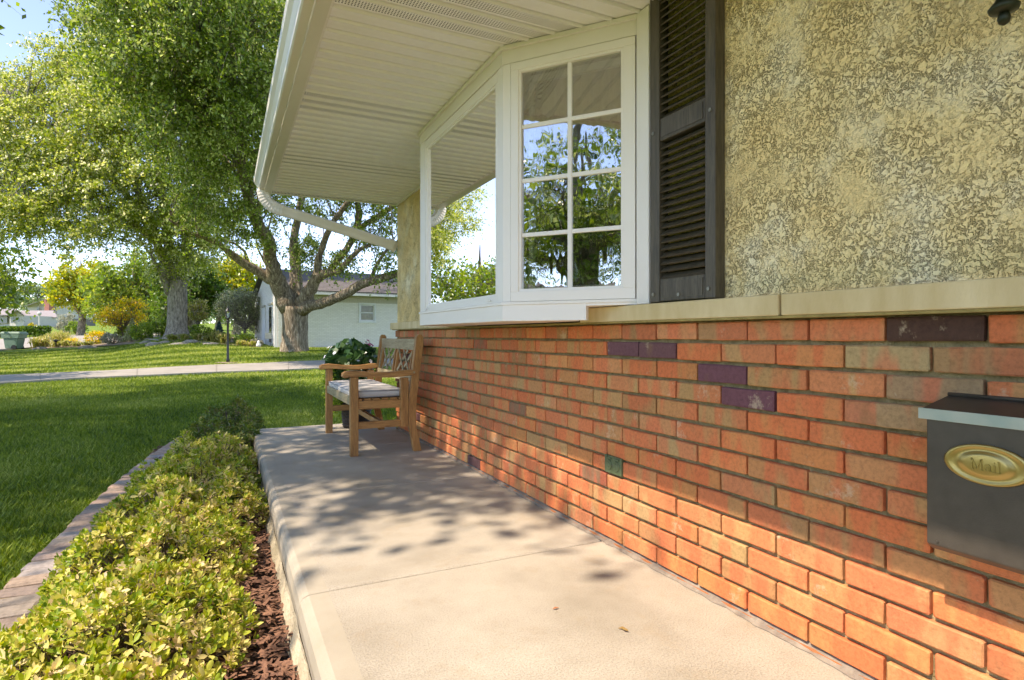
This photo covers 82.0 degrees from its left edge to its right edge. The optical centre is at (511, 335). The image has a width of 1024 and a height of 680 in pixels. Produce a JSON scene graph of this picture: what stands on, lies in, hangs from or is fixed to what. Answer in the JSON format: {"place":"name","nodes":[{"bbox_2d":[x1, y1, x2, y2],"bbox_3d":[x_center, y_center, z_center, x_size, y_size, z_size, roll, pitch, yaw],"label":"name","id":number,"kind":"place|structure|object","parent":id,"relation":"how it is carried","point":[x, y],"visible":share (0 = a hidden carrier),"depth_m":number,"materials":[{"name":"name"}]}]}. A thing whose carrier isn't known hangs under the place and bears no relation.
{"place":"outdoors","nodes":[
{"label":"outdoors","id":0,"kind":"place"},
{"bbox_2d":[61,337,80,341],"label":"fountain grass","id":1,"kind":"object","parent":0,"point":[74,339],"depth_m":33.93,"materials":[{"name":"yellow plant"}]},
{"bbox_2d":[0,333,159,350],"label":"pavement","id":2,"kind":"structure","parent":0,"point":[26,345],"depth_m":42.42,"materials":[{"name":"concrete"}]},
{"bbox_2d":[0,358,392,384],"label":"sidewalk","id":3,"kind":"structure","parent":0,"point":[196,369],"depth_m":16.95,"materials":[{"name":"concrete"}]},
{"bbox_2d":[0,323,396,589],"bbox_3d":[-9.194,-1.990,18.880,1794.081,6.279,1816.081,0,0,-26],"label":"lawn","id":4,"kind":"structure","parent":0,"point":[111,330],"depth_m":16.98,"materials":[{"name":"green plant"}]},
{"bbox_2d":[0,268,24,309],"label":"maple tree","id":5,"kind":"object","parent":4,"relation":"on","point":[15,297],"visible":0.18,"depth_m":120.37,"materials":[{"name":"green plant"}]},
{"bbox_2d":[0,0,25,35],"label":"shade tree","id":6,"kind":"object","parent":4,"relation":"on","point":[23,16],"visible":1,"depth_m":12.51,"materials":[{"name":"green plant"}]},
{"bbox_2d":[0,332,28,349],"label":"wheeled bin","id":7,"kind":"object","parent":4,"relation":"on","point":[16,341],"visible":0.97,"depth_m":31.89,"materials":[{"name":"plastic"}]},
{"bbox_2d":[0,325,52,337],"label":"hedge","id":8,"kind":"object","parent":4,"relation":"on","point":[34,331],"visible":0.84,"depth_m":61.41,"materials":[{"name":"green plant"}]},
{"bbox_2d":[0,309,62,326],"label":"white garage","id":9,"kind":"structure","parent":4,"relation":"on","point":[44,320],"depth_m":92.60,"materials":[{"name":"white paint"}]},
{"bbox_2d":[0,316,6,322],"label":"window","id":10,"kind":"structure","parent":9,"relation":"in","point":[4,318],"depth_m":92.60,"materials":[{"name":"grey glass"}]},
{"bbox_2d":[0,235,65,337],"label":"garden tree","id":11,"kind":"object","parent":4,"relation":"on","point":[14,281],"visible":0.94,"depth_m":28.53,"materials":[{"name":"green plant"}]},
{"bbox_2d":[11,278,65,310],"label":"maple tree","id":12,"kind":"object","parent":4,"relation":"on","point":[38,295],"visible":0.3,"depth_m":148.21,"materials":[{"name":"green plant"}]},
{"bbox_2d":[37,312,41,325],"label":"street lamp","id":13,"kind":"object","parent":4,"relation":"on","point":[39,313],"visible":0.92,"depth_m":89.90,"materials":[{"name":"white metal"}]},
{"bbox_2d":[32,347,47,349],"bbox_3d":[-24.951,0.677,31.134,0.667,0.164,0.490,0,0,-26],"label":"garden rock","id":14,"kind":"object","parent":4,"relation":"on","point":[39,348],"visible":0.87,"depth_m":30.96,"materials":[{"name":"grey stone"}]},
{"bbox_2d":[21,310,94,325],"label":"grey house","id":15,"kind":"structure","parent":4,"relation":"on","point":[50,313],"depth_m":99.88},
{"bbox_2d":[24,296,93,318],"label":"two storey house","id":16,"kind":"structure","parent":4,"relation":"on","point":[40,306],"depth_m":112.00,"materials":[{"name":"white"}]},
{"bbox_2d":[52,312,77,332],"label":"green bush","id":17,"kind":"object","parent":4,"relation":"on","point":[69,316],"visible":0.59,"depth_m":69.68,"materials":[{"name":"green plant"}]},
{"bbox_2d":[63,321,88,333],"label":"green bush","id":18,"kind":"object","parent":4,"relation":"on","point":[72,324],"visible":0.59,"depth_m":67.38,"materials":[{"name":"green plant"}]},
{"bbox_2d":[40,252,116,334],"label":"maple tree","id":19,"kind":"object","parent":4,"relation":"on","point":[54,295],"visible":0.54,"depth_m":60.63,"materials":[{"name":"green plant"}]},
{"bbox_2d":[77,345,97,348],"bbox_3d":[-21.504,0.593,29.828,0.884,0.167,0.539,0,0,-2],"label":"garden rock","id":20,"kind":"object","parent":4,"relation":"on","point":[87,346],"visible":0.88,"depth_m":29.67,"materials":[{"name":"grey stone"}]},
{"bbox_2d":[0,436,181,631],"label":"brick edging","id":21,"kind":"object","parent":4,"relation":"on","point":[19,597],"visible":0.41,"depth_m":2.76,"materials":[{"name":"brick"}]},
{"bbox_2d":[83,330,103,344],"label":"yellow bush","id":22,"kind":"object","parent":4,"relation":"on","point":[97,333],"visible":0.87,"depth_m":34.73,"materials":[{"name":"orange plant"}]},
{"bbox_2d":[64,243,163,332],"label":"maple tree","id":23,"kind":"object","parent":4,"relation":"on","point":[107,288],"visible":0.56,"depth_m":48.02,"materials":[{"name":"green plant"}]},
{"bbox_2d":[0,298,233,323],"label":"woodland","id":24,"kind":"object","parent":4,"relation":"on","point":[211,319],"visible":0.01,"depth_m":185.01,"materials":[{"name":"green plant"}]},
{"bbox_2d":[31,338,261,348],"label":"soil","id":25,"kind":"structure","parent":4,"relation":"on","point":[120,343],"depth_m":30.71,"materials":[{"name":"brown soil"}]},
{"bbox_2d":[25,337,46,347],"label":"daylily","id":26,"kind":"object","parent":25,"relation":"on","point":[35,342],"visible":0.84,"depth_m":32.92,"materials":[{"name":"plant"}]},
{"bbox_2d":[35,334,57,346],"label":"daylily","id":27,"kind":"object","parent":25,"relation":"on","point":[47,344],"visible":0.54,"depth_m":33.42,"materials":[{"name":"yellow plant"}]},
{"bbox_2d":[47,339,60,346],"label":"daylily","id":28,"kind":"object","parent":25,"relation":"on","point":[54,344],"visible":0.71,"depth_m":32.37,"materials":[{"name":"plant"}]},
{"bbox_2d":[44,329,73,345],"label":"fountain grass","id":29,"kind":"object","parent":25,"relation":"on","point":[61,335],"depth_m":34.29,"materials":[{"name":"yellow plant"}]},
{"bbox_2d":[59,340,71,346],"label":"daylily","id":30,"kind":"object","parent":25,"relation":"on","point":[64,343],"visible":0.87,"depth_m":32.38,"materials":[{"name":"plant"}]},
{"bbox_2d":[67,341,80,346],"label":"daylily","id":31,"kind":"object","parent":25,"relation":"on","point":[75,343],"visible":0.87,"depth_m":32.18,"materials":[{"name":"plant"}]},
{"bbox_2d":[80,341,94,345],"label":"daylily","id":32,"kind":"object","parent":25,"relation":"on","point":[90,343],"visible":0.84,"depth_m":31.92,"materials":[{"name":"plant"}]},
{"bbox_2d":[97,332,122,344],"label":"silver bush","id":33,"kind":"object","parent":25,"relation":"on","point":[106,336],"visible":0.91,"depth_m":31.32,"materials":[{"name":"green plant"}]},
{"bbox_2d":[90,293,150,336],"bbox_3d":[-21.889,-1.003,32.942,2.891,2.924,2.730,0,0,-26],"label":"japanese maple","id":34,"kind":"object","parent":25,"relation":"on","point":[120,315],"visible":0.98,"depth_m":32.74,"materials":[{"name":"yellow plant"}]},
{"bbox_2d":[113,326,127,341],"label":"green bush","id":35,"kind":"object","parent":25,"relation":"on","point":[118,331],"visible":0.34,"depth_m":32.81,"materials":[{"name":"green plant"}]},
{"bbox_2d":[120,318,139,341],"bbox_3d":[-20.328,-0.292,31.517,1.140,1.301,1.115,0,0,-26],"label":"spruce","id":36,"kind":"object","parent":25,"relation":"on","point":[126,337],"visible":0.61,"depth_m":31.34,"materials":[{"name":"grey plant"}]},
{"bbox_2d":[0,0,273,339],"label":"silver maple tree","id":37,"kind":"object","parent":25,"relation":"on","point":[79,169],"visible":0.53,"depth_m":26.07,"materials":[{"name":"green plant"}]},
{"bbox_2d":[126,321,155,339],"bbox_3d":[-19.085,-0.238,30.448,1.494,1.080,1.397,0,0,-26],"label":"green bush","id":38,"kind":"object","parent":25,"relation":"on","point":[138,331],"visible":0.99,"depth_m":30.34,"materials":[{"name":"green plant"}]},
{"bbox_2d":[150,314,166,335],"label":"green bush","id":39,"kind":"object","parent":25,"relation":"on","point":[161,330],"visible":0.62,"depth_m":31.74,"materials":[{"name":"green plant"}]},
{"bbox_2d":[165,333,178,339],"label":"hosta","id":40,"kind":"object","parent":25,"relation":"on","point":[171,336],"visible":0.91,"depth_m":28.48,"materials":[{"name":"green plant"}]},
{"bbox_2d":[175,333,190,339],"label":"hosta","id":41,"kind":"object","parent":25,"relation":"on","point":[185,336],"visible":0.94,"depth_m":28.49,"materials":[{"name":"green plant"}]},
{"bbox_2d":[181,340,198,342],"bbox_3d":[-15.077,0.292,27.676,0.813,0.196,0.534,0,0,-26],"label":"garden rock","id":42,"kind":"object","parent":25,"relation":"on","point":[190,341],"visible":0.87,"depth_m":27.49,"materials":[{"name":"grey stone"}]},
{"bbox_2d":[190,333,202,339],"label":"hosta","id":43,"kind":"object","parent":25,"relation":"on","point":[195,336],"visible":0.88,"depth_m":28.50,"materials":[{"name":"green plant"}]},
{"bbox_2d":[187,298,211,326],"bbox_3d":[-17.615,-1.018,33.020,1.441,2.176,1.323,0,0,15],"label":"bush","id":44,"kind":"object","parent":25,"relation":"on","point":[197,317],"visible":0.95,"depth_m":32.93,"materials":[{"name":"green plant"}]},
{"bbox_2d":[188,324,212,335],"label":"green bush","id":45,"kind":"object","parent":25,"relation":"on","point":[195,328],"visible":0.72,"depth_m":30.75,"materials":[{"name":"green plant"}]},
{"bbox_2d":[199,335,210,340],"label":"hosta","id":46,"kind":"object","parent":25,"relation":"on","point":[206,338],"visible":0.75,"depth_m":28.50,"materials":[{"name":"green plant"}]},
{"bbox_2d":[205,329,222,341],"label":"ornamental grass","id":47,"kind":"object","parent":25,"relation":"on","point":[213,334],"depth_m":28.34,"materials":[{"name":"green plant"}]},
{"bbox_2d":[215,321,224,332],"bbox_3d":[-15.456,-0.266,30.994,0.790,0.980,0.734,0,0,32],"label":"spruce","id":48,"kind":"object","parent":25,"relation":"on","point":[219,327],"visible":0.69,"depth_m":30.93,"materials":[{"name":"green plant"}]},
{"bbox_2d":[213,332,233,343],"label":"ornamental grass","id":49,"kind":"object","parent":25,"relation":"on","point":[222,337],"depth_m":27.87,"materials":[{"name":"green plant"}]},
{"bbox_2d":[212,284,259,339],"bbox_3d":[-15.414,-1.358,34.013,3.585,3.381,3.580,0,0,-26],"label":"olive tree","id":50,"kind":"object","parent":25,"relation":"on","point":[241,304],"visible":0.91,"depth_m":33.48,"materials":[{"name":"green plant"}]},
{"bbox_2d":[235,339,246,345],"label":"hosta","id":51,"kind":"object","parent":25,"relation":"on","point":[241,342],"visible":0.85,"depth_m":27.50,"materials":[{"name":"plant"}]},
{"bbox_2d":[231,333,256,344],"bbox_3d":[-13.014,0.186,28.593,1.189,0.649,1.137,0,0,-26],"label":"spreading yew","id":52,"kind":"object","parent":25,"relation":"on","point":[247,337],"visible":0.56,"depth_m":28.38,"materials":[{"name":"green plant"}]},
{"bbox_2d":[245,341,255,346],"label":"hosta","id":53,"kind":"object","parent":25,"relation":"on","point":[251,343],"visible":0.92,"depth_m":27.52,"materials":[{"name":"plant"}]},
{"bbox_2d":[250,338,263,345],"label":"box bush","id":54,"kind":"object","parent":25,"relation":"on","point":[256,340],"visible":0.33,"depth_m":28.09,"materials":[{"name":"plant"}]},
{"bbox_2d":[126,272,166,332],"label":"maple tree","id":55,"kind":"object","parent":4,"relation":"on","point":[150,320],"visible":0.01,"depth_m":56.45,"materials":[{"name":"green plant"}]},
{"bbox_2d":[145,342,159,345],"bbox_3d":[-16.568,0.404,27.232,0.709,0.197,0.528,0,0,0],"label":"garden rock","id":56,"kind":"object","parent":4,"relation":"on","point":[151,343],"visible":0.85,"depth_m":27.06,"materials":[{"name":"grey stone"}]},
{"bbox_2d":[0,446,311,679],"bbox_3d":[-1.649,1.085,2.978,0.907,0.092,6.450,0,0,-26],"label":"mulch","id":57,"kind":"object","parent":4,"relation":"on","point":[272,672],"visible":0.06,"depth_m":2.16,"materials":[{"name":"brown wood"}]},
{"bbox_2d":[0,552,262,679],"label":"azalea","id":58,"kind":"object","parent":57,"relation":"on","point":[137,612],"visible":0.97,"depth_m":1.89,"materials":[{"name":"green plant"}]},
{"bbox_2d":[31,657,231,679],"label":"azalea","id":59,"kind":"object","parent":57,"relation":"on","point":[118,671],"visible":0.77,"depth_m":1.66,"materials":[{"name":"green plant"}]},
{"bbox_2d":[36,494,258,614],"bbox_3d":[-1.571,0.957,2.617,0.844,0.376,0.963,0,0,-26],"label":"azalea","id":60,"kind":"object","parent":57,"relation":"on","point":[127,552],"visible":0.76,"depth_m":2.54,"materials":[{"name":"green plant"}]},
{"bbox_2d":[89,466,269,548],"bbox_3d":[-1.809,0.938,3.255,0.885,0.414,0.974,0,0,-26],"label":"azalea","id":61,"kind":"object","parent":57,"relation":"on","point":[166,487],"visible":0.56,"depth_m":3.17,"materials":[{"name":"green plant"}]},
{"bbox_2d":[121,443,264,512],"bbox_3d":[-2.071,0.917,3.868,0.842,0.456,0.976,0,0,-26],"label":"azalea","id":62,"kind":"object","parent":57,"relation":"on","point":[205,464],"visible":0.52,"depth_m":3.79,"materials":[{"name":"green plant"}]},
{"bbox_2d":[153,428,257,479],"bbox_3d":[-2.318,0.928,4.484,0.803,0.434,0.967,0,0,-26],"label":"azalea","id":63,"kind":"object","parent":57,"relation":"on","point":[184,447],"visible":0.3,"depth_m":4.40,"materials":[{"name":"green plant"}]},
{"bbox_2d":[176,417,260,450],"bbox_3d":[-2.520,0.930,5.135,0.774,0.430,0.906,0,0,-26],"label":"azalea","id":64,"kind":"object","parent":57,"relation":"on","point":[244,435],"visible":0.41,"depth_m":5.09,"materials":[{"name":"green plant"}]},
{"bbox_2d":[192,395,265,442],"bbox_3d":[-2.808,0.862,5.813,0.718,0.566,0.960,0,0,-26],"label":"azalea","id":65,"kind":"object","parent":57,"relation":"on","point":[236,417],"visible":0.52,"depth_m":5.77,"materials":[{"name":"green plant"}]},
{"bbox_2d":[142,257,237,330],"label":"maple tree","id":66,"kind":"object","parent":4,"relation":"on","point":[209,289],"visible":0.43,"depth_m":43.23,"materials":[{"name":"green plant"}]},
{"bbox_2d":[0,338,393,379],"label":"grass","id":67,"kind":"structure","parent":4,"relation":"on","point":[33,360],"depth_m":21.97,"materials":[{"name":"green plant"}]},
{"bbox_2d":[40,0,396,352],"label":"maple tree","id":68,"kind":"object","parent":4,"relation":"on","point":[189,45],"visible":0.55,"depth_m":17.40,"materials":[{"name":"green plant"}]},
{"bbox_2d":[205,303,232,328],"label":"maple tree","id":69,"kind":"object","parent":4,"relation":"on","point":[219,319],"depth_m":69.77,"materials":[{"name":"green plant"}]},
{"bbox_2d":[208,249,264,334],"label":"maple tree","id":70,"kind":"object","parent":4,"relation":"on","point":[241,277],"visible":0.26,"depth_m":50.47,"materials":[{"name":"green plant"}]},
{"bbox_2d":[265,333,270,338],"bbox_3d":[-10.886,0.244,26.300,0.260,0.720,0.020,0,0,-26],"label":"yard sign","id":71,"kind":"object","parent":4,"relation":"on","point":[267,335],"visible":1,"depth_m":26.29,"materials":[{"name":"white metal"}]},
{"bbox_2d":[253,268,396,347],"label":"white house","id":72,"kind":"structure","parent":4,"relation":"on","point":[362,315],"depth_m":29.50,"materials":[{"name":"paint"}]},
{"bbox_2d":[262,307,264,343],"bbox_3d":[-13.433,-0.462,31.835,0.040,2.100,1.200,0,0,-30],"label":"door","id":73,"kind":"structure","parent":72,"relation":"in","point":[263,309],"depth_m":31.71,"materials":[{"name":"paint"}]},
{"bbox_2d":[269,305,272,343],"bbox_3d":[-12.059,-0.537,29.453,0.040,1.950,1.100,0,0,-30],"label":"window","id":74,"kind":"structure","parent":72,"relation":"in","point":[270,305],"depth_m":28.97,"materials":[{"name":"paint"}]},
{"bbox_2d":[358,303,375,322],"bbox_3d":[-7.305,-1.127,29.701,0.910,1.010,0.142,0,0,-30],"label":"window","id":75,"kind":"structure","parent":72,"relation":"in","point":[367,311],"depth_m":29.75,"materials":[{"name":"paint"}]},
{"bbox_2d":[252,424,854,679],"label":"porch","id":76,"kind":"object","parent":4,"relation":"on","point":[395,555],"visible":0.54,"depth_m":2.04,"materials":[{"name":"concrete"}]},
{"bbox_2d":[321,337,377,428],"bbox_3d":[-1.519,0.443,5.562,0.548,0.855,0.517,0,0,-26],"label":"flower pot","id":77,"kind":"object","parent":76,"relation":"on","point":[353,351],"visible":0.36,"depth_m":5.47,"materials":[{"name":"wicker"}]},
{"bbox_2d":[319,334,422,456],"bbox_3d":[-1.195,0.431,4.845,0.596,0.878,1.201,0,0,-26],"label":"garden bench","id":78,"kind":"object","parent":76,"relation":"on","point":[405,401],"visible":0.94,"depth_m":4.42,"materials":[{"name":"brown wood"}]},
{"bbox_2d":[328,379,398,397],"bbox_3d":[-1.219,0.431,4.833,0.396,0.072,1.075,0,0,-26],"label":"cushion","id":79,"kind":"object","parent":78,"relation":"on","point":[370,388],"visible":0.76,"depth_m":4.49,"materials":[{"name":"fabric"}]},
{"bbox_2d":[254,0,1023,679],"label":"brick house","id":80,"kind":"structure","parent":4,"relation":"on","point":[736,286],"depth_m":1.91,"materials":[{"name":"brick"}]},
{"bbox_2d":[417,5,651,326],"bbox_3d":[-0.072,-0.648,3.181,0.544,1.175,2.278,0,0,-26],"label":"bay window","id":81,"kind":"structure","parent":80,"relation":"in","point":[593,80],"depth_m":2.51,"materials":[{"name":"white paint"}]},
{"bbox_2d":[605,454,624,476],"bbox_3d":[0.419,0.534,2.423,0.025,0.072,0.116,0,0,-26],"label":"outlet cover","id":82,"kind":"object","parent":80,"relation":"attached to","point":[613,464],"visible":1,"depth_m":2.41,"materials":[{"name":"metal"}]},
{"bbox_2d":[918,392,1023,574],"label":"mailbox","id":83,"kind":"object","parent":80,"relation":"attached to","point":[975,477],"visible":1,"depth_m":1.17,"materials":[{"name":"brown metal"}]},
{"bbox_2d":[987,0,1020,25],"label":"wall lantern","id":84,"kind":"object","parent":80,"relation":"attached to","point":[1001,10],"depth_m":1.08,"materials":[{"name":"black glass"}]},
{"bbox_2d":[0,0,396,322],"label":"sky","id":85,"kind":"structure","parent":0,"point":[35,21],"materials":[{"name":"white"}]},
{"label":"soil","id":86,"kind":"structure","parent":0,"visible":0},
{"bbox_2d":[225,307,230,361],"bbox_3d":[-9.893,-0.031,20.500,0.200,1.970,0.200,0,0,-26],"label":"lamp post","id":87,"kind":"object","parent":86,"relation":"on","point":[228,318],"visible":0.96,"depth_m":20.46,"materials":[{"name":"black metal"}]}
]}

